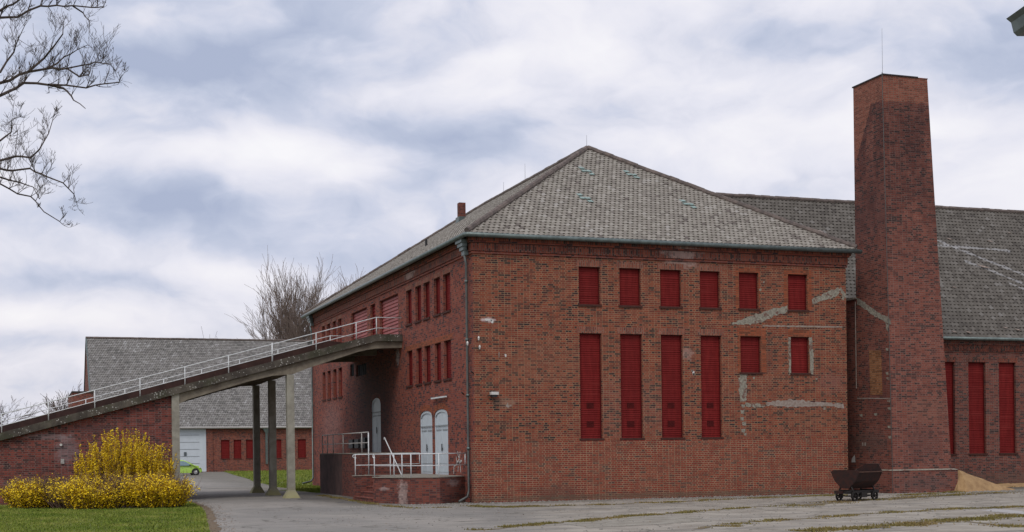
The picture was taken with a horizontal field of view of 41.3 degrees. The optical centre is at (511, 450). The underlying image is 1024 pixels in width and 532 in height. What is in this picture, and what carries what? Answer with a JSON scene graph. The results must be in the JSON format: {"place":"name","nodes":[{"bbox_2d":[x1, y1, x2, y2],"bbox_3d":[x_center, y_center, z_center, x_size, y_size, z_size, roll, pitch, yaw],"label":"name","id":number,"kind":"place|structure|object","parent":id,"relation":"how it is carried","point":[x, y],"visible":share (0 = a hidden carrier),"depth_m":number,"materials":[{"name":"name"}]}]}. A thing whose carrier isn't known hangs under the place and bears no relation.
{"place":"outdoors","nodes":[
{"label":"outdoors","id":0,"kind":"place"},
{"bbox_2d":[0,397,43,424],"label":"bare tree","id":1,"kind":"object","parent":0,"point":[1,407],"visible":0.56,"depth_m":135.65,"materials":[{"name":"plant"}]},
{"bbox_2d":[37,381,80,413],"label":"bare tree","id":2,"kind":"object","parent":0,"point":[60,402],"visible":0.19,"depth_m":178.53,"materials":[{"name":"plant"}]},
{"bbox_2d":[0,501,212,531],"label":"lawn","id":3,"kind":"structure","parent":0,"point":[140,528],"depth_m":39.19,"materials":[{"name":"plant"}]},
{"bbox_2d":[0,470,83,508],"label":"forsythia bush","id":4,"kind":"object","parent":3,"relation":"on","point":[19,494],"visible":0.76,"depth_m":50.43,"materials":[{"name":"yellow plant"}]},
{"bbox_2d":[32,474,91,508],"bbox_3d":[-16.464,1.483,50.544,2.647,1.316,2.947,-1,0,-20],"label":"forsythia bush","id":5,"kind":"object","parent":3,"relation":"on","point":[58,502],"visible":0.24,"depth_m":49.94,"materials":[{"name":"yellow plant"}]},
{"bbox_2d":[0,0,131,227],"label":"foreground tree","id":6,"kind":"object","parent":3,"relation":"on","point":[31,70],"visible":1,"depth_m":20.83,"materials":[{"name":"brown plant"}]},
{"bbox_2d":[48,468,147,509],"bbox_3d":[-14.985,1.333,49.989,3.870,1.578,3.554,-1,0,30],"label":"forsythia bush","id":7,"kind":"object","parent":3,"relation":"on","point":[84,493],"visible":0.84,"depth_m":49.07,"materials":[{"name":"yellow plant"}]},
{"bbox_2d":[70,425,179,488],"bbox_3d":[-15.397,0.496,54.150,4.244,3.253,2.634,-1,0,-20],"label":"forsythia bush","id":8,"kind":"object","parent":3,"relation":"on","point":[118,463],"visible":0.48,"depth_m":53.69,"materials":[{"name":"yellow plant"}]},
{"bbox_2d":[111,469,201,507],"bbox_3d":[-13.252,1.381,50.483,3.592,1.437,3.736,-1,0,21],"label":"forsythia bush","id":9,"kind":"object","parent":3,"relation":"on","point":[156,491],"visible":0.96,"depth_m":49.40,"materials":[{"name":"yellow plant"}]},
{"bbox_2d":[187,500,222,531],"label":"lawn border soil","id":10,"kind":"structure","parent":0,"point":[210,513],"depth_m":40.96,"materials":[{"name":"brown soil"}]},
{"bbox_2d":[223,469,311,485],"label":"back lawn","id":11,"kind":"structure","parent":0,"point":[277,479],"depth_m":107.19,"materials":[{"name":"plant"}]},
{"bbox_2d":[0,0,1023,425],"label":"sky","id":12,"kind":"structure","parent":0,"point":[353,132],"materials":[{"name":"white"}]},
{"bbox_2d":[195,494,943,531],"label":"fallen leaves","id":13,"kind":"object","parent":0,"point":[408,520],"visible":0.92,"depth_m":40.12,"materials":[{"name":"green plant"}]},
{"bbox_2d":[180,472,1023,531],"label":"yard","id":14,"kind":"structure","parent":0,"point":[236,500],"depth_m":41.37,"materials":[{"name":"concrete"}]},
{"bbox_2d":[43,398,59,412],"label":"bare tree","id":15,"kind":"object","parent":14,"relation":"on","point":[54,406],"visible":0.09,"depth_m":175.72,"materials":[{"name":"plant"}]},
{"bbox_2d":[68,336,311,471],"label":"warehouse","id":16,"kind":"structure","parent":14,"relation":"on","point":[216,431],"depth_m":157.89,"materials":[{"name":"brick"}]},
{"bbox_2d":[180,460,201,474],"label":"parked car","id":17,"kind":"object","parent":14,"relation":"on","point":[191,468],"visible":0.48,"depth_m":128.85,"materials":[{"name":"green paint"}]},
{"bbox_2d":[0,317,402,504],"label":"loading ramp","id":18,"kind":"structure","parent":14,"relation":"on","point":[47,443],"depth_m":57.41,"materials":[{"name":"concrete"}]},
{"bbox_2d":[226,245,363,339],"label":"bare tree","id":19,"kind":"object","parent":14,"relation":"on","point":[291,323],"visible":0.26,"depth_m":186.84,"materials":[{"name":"plant"}]},
{"bbox_2d":[298,497,352,499],"bbox_3d":[-7.854,2.019,57.873,2.514,0.001,2.914,-1,0,-3],"label":"asphalt patch","id":20,"kind":"object","parent":14,"relation":"on","point":[316,498],"visible":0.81,"depth_m":57.95,"materials":[{"name":"grey asphalt"}]},
{"bbox_2d":[338,501,364,502],"bbox_3d":[-6.288,2.000,53.302,1.437,0.001,2.518,-1,0,-1],"label":"asphalt patch","id":21,"kind":"object","parent":14,"relation":"on","point":[348,502],"visible":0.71,"depth_m":52.88,"materials":[{"name":"grey asphalt"}]},
{"bbox_2d":[319,432,465,503],"bbox_3d":[-5.822,0.742,58.491,3.338,3.114,16.940,-1,0,-20],"label":"loading dock","id":22,"kind":"object","parent":14,"relation":"on","point":[389,477],"visible":0.94,"depth_m":55.34,"materials":[{"name":"brick"}]},
{"bbox_2d":[476,513,673,529],"bbox_3d":[2.225,1.893,37.433,0.757,0.001,10.651,-1,0,37],"label":"mossy joint","id":23,"kind":"object","parent":14,"relation":"on","point":[558,522],"visible":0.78,"depth_m":34.15,"materials":[{"name":"green plant"}]},
{"bbox_2d":[301,145,861,502],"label":"factory building","id":24,"kind":"structure","parent":14,"relation":"on","point":[721,376],"depth_m":54.37,"materials":[{"name":"brick"}]},
{"bbox_2d":[353,308,366,339],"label":"loading door","id":25,"kind":"structure","parent":24,"relation":"in","point":[361,315],"depth_m":68.77,"materials":[{"name":"red paint"}]},
{"bbox_2d":[372,304,375,334],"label":"loading door","id":26,"kind":"structure","parent":24,"relation":"in","point":[373,306],"depth_m":66.06,"materials":[{"name":"red paint"}]},
{"bbox_2d":[372,398,380,452],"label":"arched door","id":27,"kind":"structure","parent":24,"relation":"in","point":[376,406],"depth_m":65.52,"materials":[{"name":"grey paint"}]},
{"bbox_2d":[382,294,397,333],"bbox_3d":[-5.578,-6.125,62.930,0.047,1.960,3.400,-1,0,-20],"label":"loading door","id":28,"kind":"structure","parent":24,"relation":"in","point":[389,306],"depth_m":63.13,"materials":[{"name":"red paint"}]},
{"bbox_2d":[420,411,432,473],"bbox_3d":[-3.562,-0.355,57.247,0.120,2.649,1.850,-1,0,-20],"label":"arched door","id":29,"kind":"structure","parent":24,"relation":"in","point":[426,417],"depth_m":57.33,"materials":[{"name":"grey paint"}]},
{"bbox_2d":[435,409,448,474],"bbox_3d":[-2.823,-0.364,55.175,0.120,2.649,1.910,-1,0,-20],"label":"arched door","id":30,"kind":"structure","parent":24,"relation":"in","point":[441,416],"depth_m":55.25,"materials":[{"name":"grey paint"}]},
{"bbox_2d":[487,392,498,396],"bbox_3d":[-0.717,-2.119,51.066,0.378,0.200,0.259,-1,0,-20],"label":"floodlight","id":31,"kind":"object","parent":24,"relation":"attached to","point":[494,394],"visible":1,"depth_m":50.98,"materials":[{"name":"metal"}]},
{"bbox_2d":[561,516,706,527],"bbox_3d":[3.379,1.878,36.584,4.872,0.001,4.882,-1,0,-20],"label":"concrete patch","id":32,"kind":"object","parent":14,"relation":"on","point":[608,522],"visible":0.95,"depth_m":36.24,"materials":[{"name":"grey concrete"}]},
{"bbox_2d":[277,483,1001,492],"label":"verge grass","id":33,"kind":"structure","parent":14,"relation":"on","point":[311,488],"depth_m":73.06,"materials":[{"name":"green plant"}]},
{"bbox_2d":[318,486,1023,531],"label":"weeds","id":34,"kind":"object","parent":14,"relation":"on","point":[929,521],"visible":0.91,"depth_m":37.79,"materials":[{"name":"green plant"}]},
{"bbox_2d":[625,192,1023,483],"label":"factory hall","id":35,"kind":"structure","parent":14,"relation":"on","point":[981,260],"depth_m":64.95,"materials":[{"name":"brick"}]},
{"bbox_2d":[729,507,1005,523],"bbox_3d":[10.194,1.791,38.515,12.720,0.001,1.218,-1,0,-37],"label":"mossy joint","id":36,"kind":"object","parent":14,"relation":"on","point":[845,515],"visible":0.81,"depth_m":38.47,"materials":[{"name":"green plant"}]},
{"bbox_2d":[764,493,996,505],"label":"rail track","id":37,"kind":"structure","parent":14,"relation":"on","point":[864,500],"depth_m":48.47,"materials":[{"name":"metal"}]},
{"bbox_2d":[830,464,882,500],"bbox_3d":[12.333,1.119,48.666,2.120,1.297,1.280,-1,0,-40],"label":"tip wagon","id":38,"kind":"object","parent":37,"relation":"on","point":[866,476],"visible":1,"depth_m":48.36,"materials":[{"name":"metal"}]},
{"bbox_2d":[846,61,958,492],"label":"chimney tower","id":39,"kind":"structure","parent":14,"relation":"on","point":[897,418],"depth_m":56.31,"materials":[{"name":"brick"}]},
{"bbox_2d":[800,492,1009,505],"bbox_3d":[14.339,1.740,49.880,16.554,0.001,1.418,-1,0,-44],"label":"mossy joint","id":40,"kind":"object","parent":14,"relation":"on","point":[886,499],"visible":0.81,"depth_m":48.83,"materials":[{"name":"green plant"}]},
{"bbox_2d":[954,470,1023,491],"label":"sand heap","id":41,"kind":"object","parent":14,"relation":"on","point":[967,482],"visible":0.49,"depth_m":56.73,"materials":[{"name":"beige sand"}]},
{"bbox_2d":[980,509,1023,513],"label":"concrete patch","id":42,"kind":"object","parent":14,"relation":"on","point":[1007,511],"visible":0.94,"depth_m":39.22,"materials":[{"name":"white paint"}]},
{"bbox_2d":[1006,6,1023,35],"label":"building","id":43,"kind":"structure","parent":14,"relation":"on","point":[1016,19],"depth_m":14.86,"materials":[{"name":"metal"}]},
{"bbox_2d":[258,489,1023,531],"bbox_3d":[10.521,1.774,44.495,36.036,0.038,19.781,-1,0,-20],"label":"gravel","id":44,"kind":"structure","parent":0,"point":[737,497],"depth_m":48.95,"materials":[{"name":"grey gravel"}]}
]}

